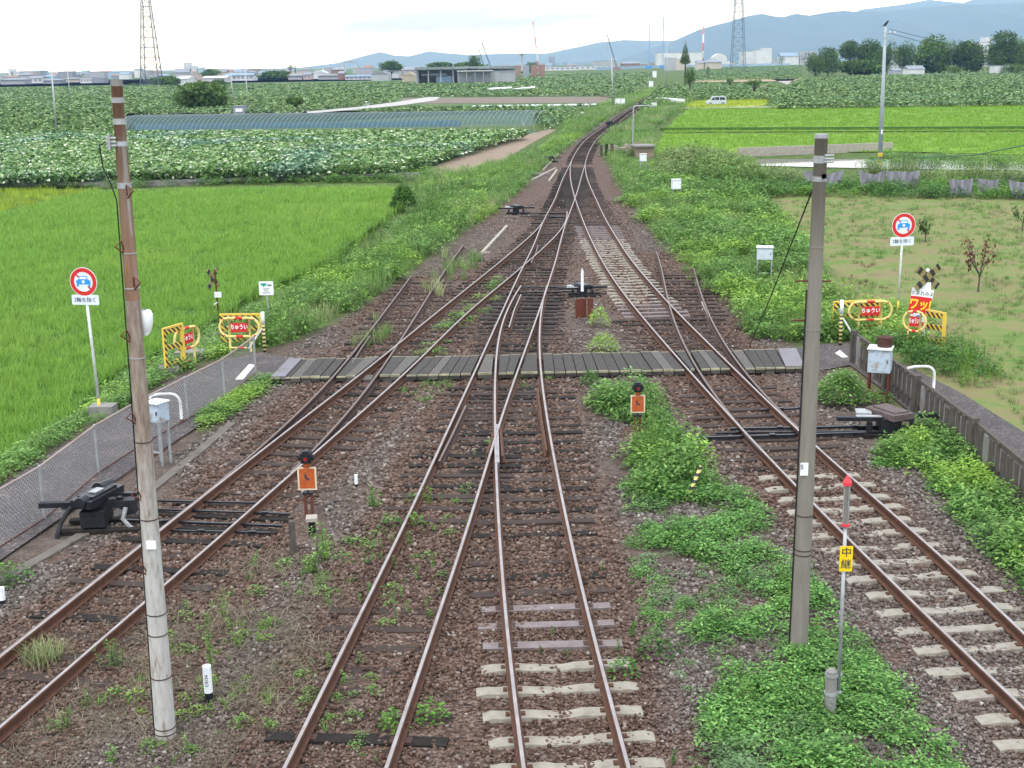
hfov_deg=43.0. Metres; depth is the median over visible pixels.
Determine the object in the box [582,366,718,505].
weeds
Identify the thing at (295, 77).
house
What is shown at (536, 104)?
plastic strip
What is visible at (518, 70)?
material stack
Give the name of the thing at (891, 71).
house
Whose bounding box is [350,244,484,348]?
weeds
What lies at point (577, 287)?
point machine
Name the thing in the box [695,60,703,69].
house
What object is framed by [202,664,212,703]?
marker post
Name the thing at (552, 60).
building
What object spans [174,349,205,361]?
concrete block
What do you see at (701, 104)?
rice crop
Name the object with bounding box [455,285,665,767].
railway track
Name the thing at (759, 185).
weeds
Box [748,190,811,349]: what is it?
guy wire
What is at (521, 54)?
water tower
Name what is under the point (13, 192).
rice crop
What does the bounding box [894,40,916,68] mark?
tree
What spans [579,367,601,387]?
bush
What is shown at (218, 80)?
tree
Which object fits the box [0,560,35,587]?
weed plant
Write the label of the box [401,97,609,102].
mud field
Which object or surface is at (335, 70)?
house
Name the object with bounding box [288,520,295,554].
stake
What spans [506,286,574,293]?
point rods
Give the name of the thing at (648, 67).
crane
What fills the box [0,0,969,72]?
sky
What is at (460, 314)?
weeds
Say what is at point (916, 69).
house
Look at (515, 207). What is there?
point machine
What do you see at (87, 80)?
building
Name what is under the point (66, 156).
lotus crop
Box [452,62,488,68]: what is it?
tree
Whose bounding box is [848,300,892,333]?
loop barrier
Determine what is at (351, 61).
gantry frame
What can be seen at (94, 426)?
chain link fence
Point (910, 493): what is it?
ballast stones
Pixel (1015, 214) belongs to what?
shrub
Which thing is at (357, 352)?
railway track
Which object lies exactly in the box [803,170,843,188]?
grey sheet
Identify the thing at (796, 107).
farm road
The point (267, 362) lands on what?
path
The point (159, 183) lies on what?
channel wall
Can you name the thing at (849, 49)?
tree
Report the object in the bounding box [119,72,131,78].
house
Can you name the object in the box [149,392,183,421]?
bent pipe
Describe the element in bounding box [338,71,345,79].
house
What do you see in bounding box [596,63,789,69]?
site fence
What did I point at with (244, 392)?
ground cover
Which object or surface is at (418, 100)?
farm road
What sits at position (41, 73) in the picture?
house
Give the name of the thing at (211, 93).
tree
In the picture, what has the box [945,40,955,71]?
tree
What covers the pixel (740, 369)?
railway track
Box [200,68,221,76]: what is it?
tree
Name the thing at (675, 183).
equipment cabinet
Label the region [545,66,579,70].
building
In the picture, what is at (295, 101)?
tree
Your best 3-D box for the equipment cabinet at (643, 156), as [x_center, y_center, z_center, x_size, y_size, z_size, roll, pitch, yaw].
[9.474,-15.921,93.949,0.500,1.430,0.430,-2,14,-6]
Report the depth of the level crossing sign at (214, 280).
43.52 m
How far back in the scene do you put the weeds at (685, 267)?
49.32 m
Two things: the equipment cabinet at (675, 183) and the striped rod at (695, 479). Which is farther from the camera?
the equipment cabinet at (675, 183)
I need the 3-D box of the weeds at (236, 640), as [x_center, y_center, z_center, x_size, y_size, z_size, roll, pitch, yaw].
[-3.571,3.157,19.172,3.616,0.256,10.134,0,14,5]
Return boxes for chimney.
[702,25,703,60]
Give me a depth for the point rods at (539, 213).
67.98 m
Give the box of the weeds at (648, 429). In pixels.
[594,382,700,497]
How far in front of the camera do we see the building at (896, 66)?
1070.87 m
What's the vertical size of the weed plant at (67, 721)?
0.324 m
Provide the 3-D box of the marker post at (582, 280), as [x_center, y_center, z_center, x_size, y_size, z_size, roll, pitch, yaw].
[2.344,-3.476,43.379,0.090,0.780,0.050,-1,14,0]
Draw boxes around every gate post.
[248,312,266,352]
[838,300,850,345]
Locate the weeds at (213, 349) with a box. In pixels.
[0,303,274,482]
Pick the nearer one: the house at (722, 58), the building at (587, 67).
the building at (587, 67)
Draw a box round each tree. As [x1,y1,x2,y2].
[147,78,160,84]
[154,75,181,84]
[173,90,201,107]
[176,79,232,107]
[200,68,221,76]
[210,79,229,84]
[256,70,290,80]
[285,97,304,108]
[381,60,404,79]
[426,61,452,66]
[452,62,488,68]
[468,55,481,68]
[526,62,538,71]
[679,40,690,84]
[683,66,695,88]
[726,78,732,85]
[743,80,763,91]
[802,51,824,75]
[815,46,841,75]
[837,39,862,74]
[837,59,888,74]
[854,38,882,61]
[881,40,899,73]
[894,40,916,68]
[912,33,952,72]
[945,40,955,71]
[946,66,964,73]
[950,39,986,71]
[983,29,1022,69]
[1000,63,1022,72]
[1014,37,1023,70]
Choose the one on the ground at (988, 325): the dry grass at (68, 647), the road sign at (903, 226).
the road sign at (903, 226)
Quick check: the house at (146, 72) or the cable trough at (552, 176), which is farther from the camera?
the house at (146, 72)
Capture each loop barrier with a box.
[173,325,199,366]
[218,317,259,351]
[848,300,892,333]
[902,310,926,345]
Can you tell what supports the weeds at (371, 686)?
on the ground at (988, 325)
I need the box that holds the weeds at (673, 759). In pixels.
[538,560,681,764]
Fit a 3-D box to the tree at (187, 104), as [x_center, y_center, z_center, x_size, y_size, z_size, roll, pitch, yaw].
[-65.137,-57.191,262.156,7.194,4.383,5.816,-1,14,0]
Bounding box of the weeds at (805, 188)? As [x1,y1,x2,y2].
[742,173,1023,199]
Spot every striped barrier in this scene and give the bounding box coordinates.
[161,323,185,372]
[219,313,261,344]
[832,299,881,335]
[916,309,946,348]
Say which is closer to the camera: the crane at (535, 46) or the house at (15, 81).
the house at (15, 81)
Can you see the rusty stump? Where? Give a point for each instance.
(580, 307)
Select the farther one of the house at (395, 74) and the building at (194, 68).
the building at (194, 68)
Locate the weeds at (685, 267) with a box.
[636,197,725,298]
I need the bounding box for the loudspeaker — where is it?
[141,309,152,335]
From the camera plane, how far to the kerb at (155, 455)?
27.13 m
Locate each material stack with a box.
[515,65,520,76]
[523,65,528,76]
[531,65,536,76]
[539,65,544,76]
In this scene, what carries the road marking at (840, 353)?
on the path at (1008, 434)
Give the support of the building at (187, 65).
on the ground at (988, 325)
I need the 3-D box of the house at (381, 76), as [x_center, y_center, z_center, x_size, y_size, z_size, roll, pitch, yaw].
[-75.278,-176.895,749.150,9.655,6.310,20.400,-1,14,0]
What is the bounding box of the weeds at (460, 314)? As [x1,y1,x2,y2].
[412,275,506,357]
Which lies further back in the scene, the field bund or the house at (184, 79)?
the house at (184, 79)
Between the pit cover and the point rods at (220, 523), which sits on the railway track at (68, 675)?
the point rods at (220, 523)
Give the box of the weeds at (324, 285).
[236,176,505,349]
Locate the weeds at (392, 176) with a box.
[1,162,431,189]
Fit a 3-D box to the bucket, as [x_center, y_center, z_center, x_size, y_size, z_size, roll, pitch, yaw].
[8.568,-0.984,29.864,0.351,0.240,0.351,-7,15,-22]
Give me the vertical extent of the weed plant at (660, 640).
0.449 m
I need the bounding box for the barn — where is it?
[415,66,515,82]
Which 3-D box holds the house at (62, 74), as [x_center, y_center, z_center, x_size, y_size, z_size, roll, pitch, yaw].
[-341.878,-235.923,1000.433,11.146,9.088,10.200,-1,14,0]
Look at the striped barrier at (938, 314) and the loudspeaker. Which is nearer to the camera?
the loudspeaker
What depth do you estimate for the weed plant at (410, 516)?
22.19 m
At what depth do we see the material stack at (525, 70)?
738.87 m
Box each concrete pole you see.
[99,80,176,741]
[788,134,833,648]
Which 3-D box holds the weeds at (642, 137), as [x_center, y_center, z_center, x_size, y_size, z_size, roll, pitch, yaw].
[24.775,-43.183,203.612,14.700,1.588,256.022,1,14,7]
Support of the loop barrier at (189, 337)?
on the ground at (988, 325)
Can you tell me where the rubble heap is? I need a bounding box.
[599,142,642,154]
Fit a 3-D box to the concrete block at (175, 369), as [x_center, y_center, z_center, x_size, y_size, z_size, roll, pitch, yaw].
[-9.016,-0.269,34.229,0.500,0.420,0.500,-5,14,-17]
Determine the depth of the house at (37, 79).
924.27 m
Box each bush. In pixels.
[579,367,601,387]
[587,306,609,325]
[587,332,621,352]
[818,368,871,405]
[855,389,896,405]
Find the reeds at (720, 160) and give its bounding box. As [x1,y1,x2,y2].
[647,140,779,184]
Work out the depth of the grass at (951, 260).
53.51 m
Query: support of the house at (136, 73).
on the ground at (988, 325)
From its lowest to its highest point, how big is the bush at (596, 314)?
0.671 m
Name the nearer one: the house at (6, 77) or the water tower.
the house at (6, 77)
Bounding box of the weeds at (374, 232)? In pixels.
[0,206,405,453]
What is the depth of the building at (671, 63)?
1166.07 m
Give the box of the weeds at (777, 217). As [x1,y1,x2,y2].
[614,164,864,342]
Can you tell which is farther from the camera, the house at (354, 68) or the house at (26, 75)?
the house at (354, 68)
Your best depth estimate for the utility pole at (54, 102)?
170.52 m
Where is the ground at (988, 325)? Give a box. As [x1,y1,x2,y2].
[0,59,1023,767]
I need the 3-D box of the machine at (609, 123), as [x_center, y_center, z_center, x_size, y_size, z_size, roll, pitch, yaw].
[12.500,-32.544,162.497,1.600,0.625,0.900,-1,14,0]
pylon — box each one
[140,0,162,85]
[730,0,745,68]
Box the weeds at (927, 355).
[863,329,1007,386]
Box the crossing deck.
[270,348,801,383]
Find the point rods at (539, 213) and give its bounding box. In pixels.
[512,212,565,216]
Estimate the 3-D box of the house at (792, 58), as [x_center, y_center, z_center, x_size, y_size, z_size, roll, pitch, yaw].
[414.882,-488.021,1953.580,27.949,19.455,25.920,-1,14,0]
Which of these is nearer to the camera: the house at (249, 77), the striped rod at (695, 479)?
the striped rod at (695, 479)
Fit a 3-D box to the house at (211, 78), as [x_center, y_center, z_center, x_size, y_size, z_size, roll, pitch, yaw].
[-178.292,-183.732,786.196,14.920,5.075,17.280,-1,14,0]
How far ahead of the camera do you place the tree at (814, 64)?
611.27 m
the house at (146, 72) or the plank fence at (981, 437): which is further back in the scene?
the house at (146, 72)
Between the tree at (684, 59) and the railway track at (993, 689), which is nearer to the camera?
the railway track at (993, 689)
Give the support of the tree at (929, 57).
on the ground at (988, 325)
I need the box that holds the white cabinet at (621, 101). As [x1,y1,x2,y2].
[615,98,624,105]
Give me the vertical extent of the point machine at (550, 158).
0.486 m
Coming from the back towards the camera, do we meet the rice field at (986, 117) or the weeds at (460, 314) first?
the rice field at (986, 117)
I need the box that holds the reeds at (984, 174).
[751,154,1023,184]
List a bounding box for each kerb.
[0,422,235,585]
[70,420,208,511]
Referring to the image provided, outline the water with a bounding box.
[756,159,1023,170]
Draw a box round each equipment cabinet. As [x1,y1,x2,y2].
[149,398,171,465]
[640,153,646,167]
[671,179,681,192]
[756,245,773,277]
[866,344,893,402]
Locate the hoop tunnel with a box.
[126,110,553,132]
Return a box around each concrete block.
[88,402,117,419]
[159,364,179,375]
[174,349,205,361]
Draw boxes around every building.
[8,69,15,75]
[11,71,29,75]
[80,77,96,82]
[93,78,108,82]
[184,63,191,68]
[187,74,201,81]
[191,66,197,71]
[198,67,204,72]
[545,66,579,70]
[549,57,554,66]
[580,66,610,69]
[593,61,615,66]
[656,52,701,64]
[664,58,675,70]
[676,59,684,69]
[739,51,752,63]
[752,50,769,63]
[760,48,771,62]
[798,51,817,64]
[890,49,901,67]
[972,42,991,65]
[980,37,992,41]
[989,65,1010,72]
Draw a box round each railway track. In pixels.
[0,211,579,764]
[0,245,464,654]
[253,160,590,767]
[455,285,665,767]
[561,161,1023,752]
[566,93,645,165]
[648,251,798,428]
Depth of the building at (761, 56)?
1795.92 m
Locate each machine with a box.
[38,478,139,538]
[498,204,534,214]
[537,156,560,161]
[558,282,606,297]
[605,121,618,125]
[836,403,943,438]
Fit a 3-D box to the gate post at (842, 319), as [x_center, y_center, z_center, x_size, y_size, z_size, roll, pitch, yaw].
[9.206,-1.596,35.563,0.496,1.412,0.114,2,14,14]
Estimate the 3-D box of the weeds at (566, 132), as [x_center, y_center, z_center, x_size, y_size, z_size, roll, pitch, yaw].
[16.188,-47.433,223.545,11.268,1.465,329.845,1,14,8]
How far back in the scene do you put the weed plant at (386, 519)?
22.23 m
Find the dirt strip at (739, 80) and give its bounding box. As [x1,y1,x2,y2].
[694,78,802,81]
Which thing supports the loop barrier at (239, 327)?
on the ground at (988, 325)
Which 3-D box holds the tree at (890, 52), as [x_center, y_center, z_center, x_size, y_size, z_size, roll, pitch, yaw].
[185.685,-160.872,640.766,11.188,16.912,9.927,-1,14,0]
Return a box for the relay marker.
[824,475,852,719]
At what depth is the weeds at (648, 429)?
28.52 m
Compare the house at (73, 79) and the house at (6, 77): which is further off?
the house at (6, 77)
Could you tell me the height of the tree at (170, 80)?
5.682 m
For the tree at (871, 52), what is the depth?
627.55 m
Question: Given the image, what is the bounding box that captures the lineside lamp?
[632,105,655,143]
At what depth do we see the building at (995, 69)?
545.26 m
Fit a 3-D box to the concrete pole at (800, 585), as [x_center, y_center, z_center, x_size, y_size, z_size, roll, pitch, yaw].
[3.790,0.411,16.674,0.470,7.114,0.243,-1,14,0]
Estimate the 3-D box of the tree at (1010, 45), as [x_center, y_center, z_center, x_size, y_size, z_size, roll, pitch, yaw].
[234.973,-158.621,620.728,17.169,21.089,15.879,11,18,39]
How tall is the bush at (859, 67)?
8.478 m
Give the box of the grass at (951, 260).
[764,190,1023,423]
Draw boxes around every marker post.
[0,586,5,604]
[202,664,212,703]
[354,474,357,486]
[581,269,583,291]
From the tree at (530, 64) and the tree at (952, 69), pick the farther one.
the tree at (530, 64)
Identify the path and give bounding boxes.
[0,352,288,559]
[797,342,1023,502]
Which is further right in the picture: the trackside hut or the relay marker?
the relay marker
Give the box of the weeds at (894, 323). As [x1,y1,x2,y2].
[820,294,937,349]
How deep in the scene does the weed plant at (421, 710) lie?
15.68 m
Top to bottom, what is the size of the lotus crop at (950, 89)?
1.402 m
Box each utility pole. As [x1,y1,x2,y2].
[51,71,57,130]
[230,71,233,101]
[245,67,248,105]
[610,57,615,104]
[666,43,668,87]
[878,27,894,158]
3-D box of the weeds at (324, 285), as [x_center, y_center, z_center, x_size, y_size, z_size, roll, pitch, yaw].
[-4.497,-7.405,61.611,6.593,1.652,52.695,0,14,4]
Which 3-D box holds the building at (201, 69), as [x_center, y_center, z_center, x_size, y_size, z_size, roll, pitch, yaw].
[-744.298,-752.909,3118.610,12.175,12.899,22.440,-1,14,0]
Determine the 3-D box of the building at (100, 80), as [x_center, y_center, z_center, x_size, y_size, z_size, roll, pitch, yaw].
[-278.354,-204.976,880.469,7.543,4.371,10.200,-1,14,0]
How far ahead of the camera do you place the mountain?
9342.01 m
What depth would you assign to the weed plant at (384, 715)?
15.51 m
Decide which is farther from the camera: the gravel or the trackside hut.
the trackside hut
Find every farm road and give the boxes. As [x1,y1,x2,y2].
[306,97,438,112]
[682,104,1018,108]
[775,79,792,84]
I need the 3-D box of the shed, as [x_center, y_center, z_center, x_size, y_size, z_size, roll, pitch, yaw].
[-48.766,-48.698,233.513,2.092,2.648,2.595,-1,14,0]
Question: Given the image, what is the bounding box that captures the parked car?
[706,96,726,104]
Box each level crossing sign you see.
[206,267,221,311]
[908,263,940,335]
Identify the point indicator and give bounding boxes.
[297,449,316,517]
[631,381,644,432]
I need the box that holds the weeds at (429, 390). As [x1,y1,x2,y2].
[399,376,454,401]
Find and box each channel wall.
[0,172,419,188]
[737,142,892,156]
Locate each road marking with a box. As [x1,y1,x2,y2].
[236,364,253,379]
[836,350,846,356]
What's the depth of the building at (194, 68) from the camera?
3107.50 m
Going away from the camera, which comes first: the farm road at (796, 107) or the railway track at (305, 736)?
the railway track at (305, 736)
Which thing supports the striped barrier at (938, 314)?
on the ground at (988, 325)
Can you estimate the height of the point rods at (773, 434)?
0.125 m
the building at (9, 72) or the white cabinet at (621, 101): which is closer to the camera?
the white cabinet at (621, 101)
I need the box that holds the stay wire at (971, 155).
[904,145,1023,157]
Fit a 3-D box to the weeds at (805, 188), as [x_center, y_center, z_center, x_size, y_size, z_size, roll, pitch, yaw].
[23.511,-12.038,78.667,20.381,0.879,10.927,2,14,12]
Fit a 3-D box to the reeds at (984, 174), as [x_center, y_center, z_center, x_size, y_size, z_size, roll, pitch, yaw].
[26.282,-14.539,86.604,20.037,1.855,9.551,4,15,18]
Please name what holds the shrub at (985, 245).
on the ground at (988, 325)
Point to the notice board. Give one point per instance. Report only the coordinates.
(266, 288)
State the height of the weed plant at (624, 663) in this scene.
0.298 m
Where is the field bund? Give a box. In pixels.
[660,126,1023,130]
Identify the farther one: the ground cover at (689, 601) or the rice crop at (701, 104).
the rice crop at (701, 104)
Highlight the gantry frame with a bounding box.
[343,61,358,74]
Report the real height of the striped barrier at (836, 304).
1.185 m
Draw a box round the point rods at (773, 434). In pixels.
[678,406,905,439]
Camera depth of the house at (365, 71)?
1184.10 m
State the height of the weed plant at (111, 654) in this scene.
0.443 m
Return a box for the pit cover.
[533,172,549,174]
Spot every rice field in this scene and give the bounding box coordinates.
[0,188,398,450]
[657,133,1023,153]
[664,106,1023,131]
[691,99,766,106]
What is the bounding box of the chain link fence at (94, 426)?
[0,336,256,546]
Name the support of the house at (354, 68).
on the ground at (988, 325)
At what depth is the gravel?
16.82 m
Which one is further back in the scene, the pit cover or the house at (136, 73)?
the house at (136, 73)
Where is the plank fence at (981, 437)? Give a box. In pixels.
[849,330,1023,510]
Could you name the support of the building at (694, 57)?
on the ground at (988, 325)
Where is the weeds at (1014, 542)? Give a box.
[867,410,1023,593]
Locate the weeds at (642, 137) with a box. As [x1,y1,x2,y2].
[599,93,758,188]
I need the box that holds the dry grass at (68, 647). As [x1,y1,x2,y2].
[0,600,127,716]
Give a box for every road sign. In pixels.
[70,267,99,404]
[890,213,915,311]
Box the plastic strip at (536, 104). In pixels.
[472,104,594,106]
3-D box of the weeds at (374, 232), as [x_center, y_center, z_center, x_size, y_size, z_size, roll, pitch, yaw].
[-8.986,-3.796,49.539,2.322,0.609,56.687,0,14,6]
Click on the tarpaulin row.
(677, 100)
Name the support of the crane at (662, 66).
on the ground at (988, 325)
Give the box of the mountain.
[555,3,1023,63]
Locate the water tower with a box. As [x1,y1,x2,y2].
[519,53,524,70]
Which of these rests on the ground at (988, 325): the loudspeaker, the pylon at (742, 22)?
the pylon at (742, 22)
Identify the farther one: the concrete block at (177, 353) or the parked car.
the parked car
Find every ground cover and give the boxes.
[191,369,282,432]
[611,462,970,767]
[622,535,783,655]
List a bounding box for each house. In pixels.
[0,78,31,84]
[4,76,19,78]
[20,72,34,78]
[28,76,47,82]
[34,71,44,75]
[42,79,65,83]
[45,75,58,78]
[58,71,76,78]
[63,77,79,81]
[90,72,107,77]
[108,72,119,78]
[111,74,118,78]
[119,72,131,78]
[134,70,139,77]
[141,70,153,78]
[173,70,190,76]
[177,76,194,84]
[202,76,230,81]
[212,69,228,75]
[224,73,237,80]
[236,73,257,80]
[288,74,302,79]
[300,67,312,71]
[303,72,313,79]
[313,70,328,78]
[318,74,337,79]
[324,68,332,73]
[331,67,343,73]
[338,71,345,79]
[345,75,370,79]
[352,66,359,73]
[357,68,372,74]
[371,71,390,80]
[385,70,399,77]
[400,66,417,77]
[402,72,414,81]
[620,61,639,66]
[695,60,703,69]
[704,59,721,68]
[711,54,726,63]
[777,52,798,64]
[888,68,901,74]
[902,65,924,74]
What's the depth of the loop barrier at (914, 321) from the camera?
35.29 m
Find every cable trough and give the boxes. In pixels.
[481,225,507,253]
[531,167,556,180]
[542,153,558,170]
[548,169,557,181]
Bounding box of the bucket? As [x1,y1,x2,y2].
[877,335,892,347]
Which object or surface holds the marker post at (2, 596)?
on the ground at (988, 325)
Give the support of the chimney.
on the ground at (988, 325)
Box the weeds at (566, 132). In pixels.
[410,87,655,223]
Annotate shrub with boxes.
[389,181,416,209]
[915,216,932,241]
[961,234,995,291]
[1011,203,1023,231]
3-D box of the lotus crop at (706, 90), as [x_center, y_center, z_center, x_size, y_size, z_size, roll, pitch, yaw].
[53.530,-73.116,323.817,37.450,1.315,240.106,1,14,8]
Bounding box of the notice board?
[259,281,273,319]
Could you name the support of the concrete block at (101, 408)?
on the ground at (988, 325)
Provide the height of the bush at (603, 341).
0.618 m
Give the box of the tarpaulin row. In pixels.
[668,98,684,102]
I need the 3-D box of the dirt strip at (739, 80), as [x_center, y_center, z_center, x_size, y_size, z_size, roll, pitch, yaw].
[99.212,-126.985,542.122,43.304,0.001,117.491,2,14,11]
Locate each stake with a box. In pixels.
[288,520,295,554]
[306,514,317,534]
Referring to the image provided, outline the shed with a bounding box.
[233,105,247,114]
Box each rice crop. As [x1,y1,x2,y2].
[0,186,100,211]
[683,98,769,108]
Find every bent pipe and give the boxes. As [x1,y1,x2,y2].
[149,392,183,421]
[907,365,935,387]
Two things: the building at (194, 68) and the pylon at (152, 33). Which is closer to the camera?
the pylon at (152, 33)
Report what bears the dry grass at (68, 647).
on the ballast stones
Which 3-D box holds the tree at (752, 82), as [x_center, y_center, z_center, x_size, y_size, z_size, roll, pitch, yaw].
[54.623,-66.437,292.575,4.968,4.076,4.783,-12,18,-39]
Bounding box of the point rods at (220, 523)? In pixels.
[119,499,289,533]
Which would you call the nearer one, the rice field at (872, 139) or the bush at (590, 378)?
the bush at (590, 378)
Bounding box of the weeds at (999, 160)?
[854,149,1023,167]
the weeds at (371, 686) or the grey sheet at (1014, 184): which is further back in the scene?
the grey sheet at (1014, 184)
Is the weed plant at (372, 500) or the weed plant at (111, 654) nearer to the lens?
the weed plant at (111, 654)
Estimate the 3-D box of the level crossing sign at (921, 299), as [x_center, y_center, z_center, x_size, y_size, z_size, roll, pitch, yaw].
[11.264,-2.065,35.580,0.931,2.451,0.235,-4,14,-11]
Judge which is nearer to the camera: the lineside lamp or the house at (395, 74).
the lineside lamp
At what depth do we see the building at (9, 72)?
2525.09 m
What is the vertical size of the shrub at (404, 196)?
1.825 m
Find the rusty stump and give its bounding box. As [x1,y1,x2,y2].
[575,298,592,318]
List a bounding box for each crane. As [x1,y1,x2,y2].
[533,22,538,71]
[607,34,620,69]
[645,23,651,68]
[660,17,663,67]
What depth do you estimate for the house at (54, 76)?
1244.97 m
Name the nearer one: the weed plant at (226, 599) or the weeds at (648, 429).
the weed plant at (226, 599)
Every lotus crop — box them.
[0,72,656,133]
[0,128,527,191]
[638,81,779,108]
[689,65,807,80]
[767,71,1023,109]
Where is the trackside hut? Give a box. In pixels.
[629,144,655,156]
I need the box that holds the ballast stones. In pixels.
[0,199,1023,767]
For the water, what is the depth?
99.30 m
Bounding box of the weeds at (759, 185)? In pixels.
[654,157,778,200]
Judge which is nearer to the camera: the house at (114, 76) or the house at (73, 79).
the house at (73, 79)
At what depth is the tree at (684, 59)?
387.78 m
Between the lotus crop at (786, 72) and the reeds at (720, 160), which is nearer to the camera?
the reeds at (720, 160)
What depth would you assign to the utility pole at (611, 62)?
228.20 m
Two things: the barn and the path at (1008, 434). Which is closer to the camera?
the path at (1008, 434)
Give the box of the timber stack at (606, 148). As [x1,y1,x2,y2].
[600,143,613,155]
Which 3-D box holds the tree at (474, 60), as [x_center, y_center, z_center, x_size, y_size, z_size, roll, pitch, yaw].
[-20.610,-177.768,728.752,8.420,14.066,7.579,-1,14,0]
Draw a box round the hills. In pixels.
[301,0,1023,67]
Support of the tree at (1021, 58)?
on the ground at (988, 325)
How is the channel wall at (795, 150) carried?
on the ground at (988, 325)
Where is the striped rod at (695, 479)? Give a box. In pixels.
[685,465,702,501]
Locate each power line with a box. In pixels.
[890,29,1022,55]
[890,33,1023,62]
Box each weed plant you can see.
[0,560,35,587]
[8,631,77,671]
[55,706,71,729]
[92,638,124,667]
[103,743,117,764]
[202,611,216,671]
[218,591,230,618]
[304,552,318,573]
[308,521,331,561]
[367,484,382,506]
[377,512,401,531]
[377,706,411,734]
[401,512,426,530]
[415,696,451,725]
[421,487,432,501]
[606,655,640,680]
[634,628,674,662]
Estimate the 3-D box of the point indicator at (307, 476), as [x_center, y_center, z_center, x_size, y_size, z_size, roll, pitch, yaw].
[-3.580,1.756,22.764,0.330,1.220,0.244,-1,14,0]
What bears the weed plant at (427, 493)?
on the ground at (988, 325)
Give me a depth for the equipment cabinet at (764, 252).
46.88 m
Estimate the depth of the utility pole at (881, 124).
103.52 m
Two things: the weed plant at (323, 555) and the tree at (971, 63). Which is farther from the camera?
the tree at (971, 63)
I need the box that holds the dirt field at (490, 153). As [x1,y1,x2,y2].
[428,129,554,170]
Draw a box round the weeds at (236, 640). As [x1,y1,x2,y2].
[46,491,428,767]
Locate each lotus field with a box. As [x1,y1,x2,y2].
[0,72,611,130]
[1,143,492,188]
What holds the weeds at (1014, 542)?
on the ground at (988, 325)
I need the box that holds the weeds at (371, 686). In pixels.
[321,438,499,759]
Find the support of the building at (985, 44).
on the ground at (988, 325)
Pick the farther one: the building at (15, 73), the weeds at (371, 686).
the building at (15, 73)
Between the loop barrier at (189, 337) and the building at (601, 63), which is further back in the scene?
the building at (601, 63)
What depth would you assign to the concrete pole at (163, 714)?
14.50 m
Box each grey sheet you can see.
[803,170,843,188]
[859,170,884,189]
[886,170,919,188]
[949,178,972,196]
[977,178,998,194]
[1009,179,1023,198]

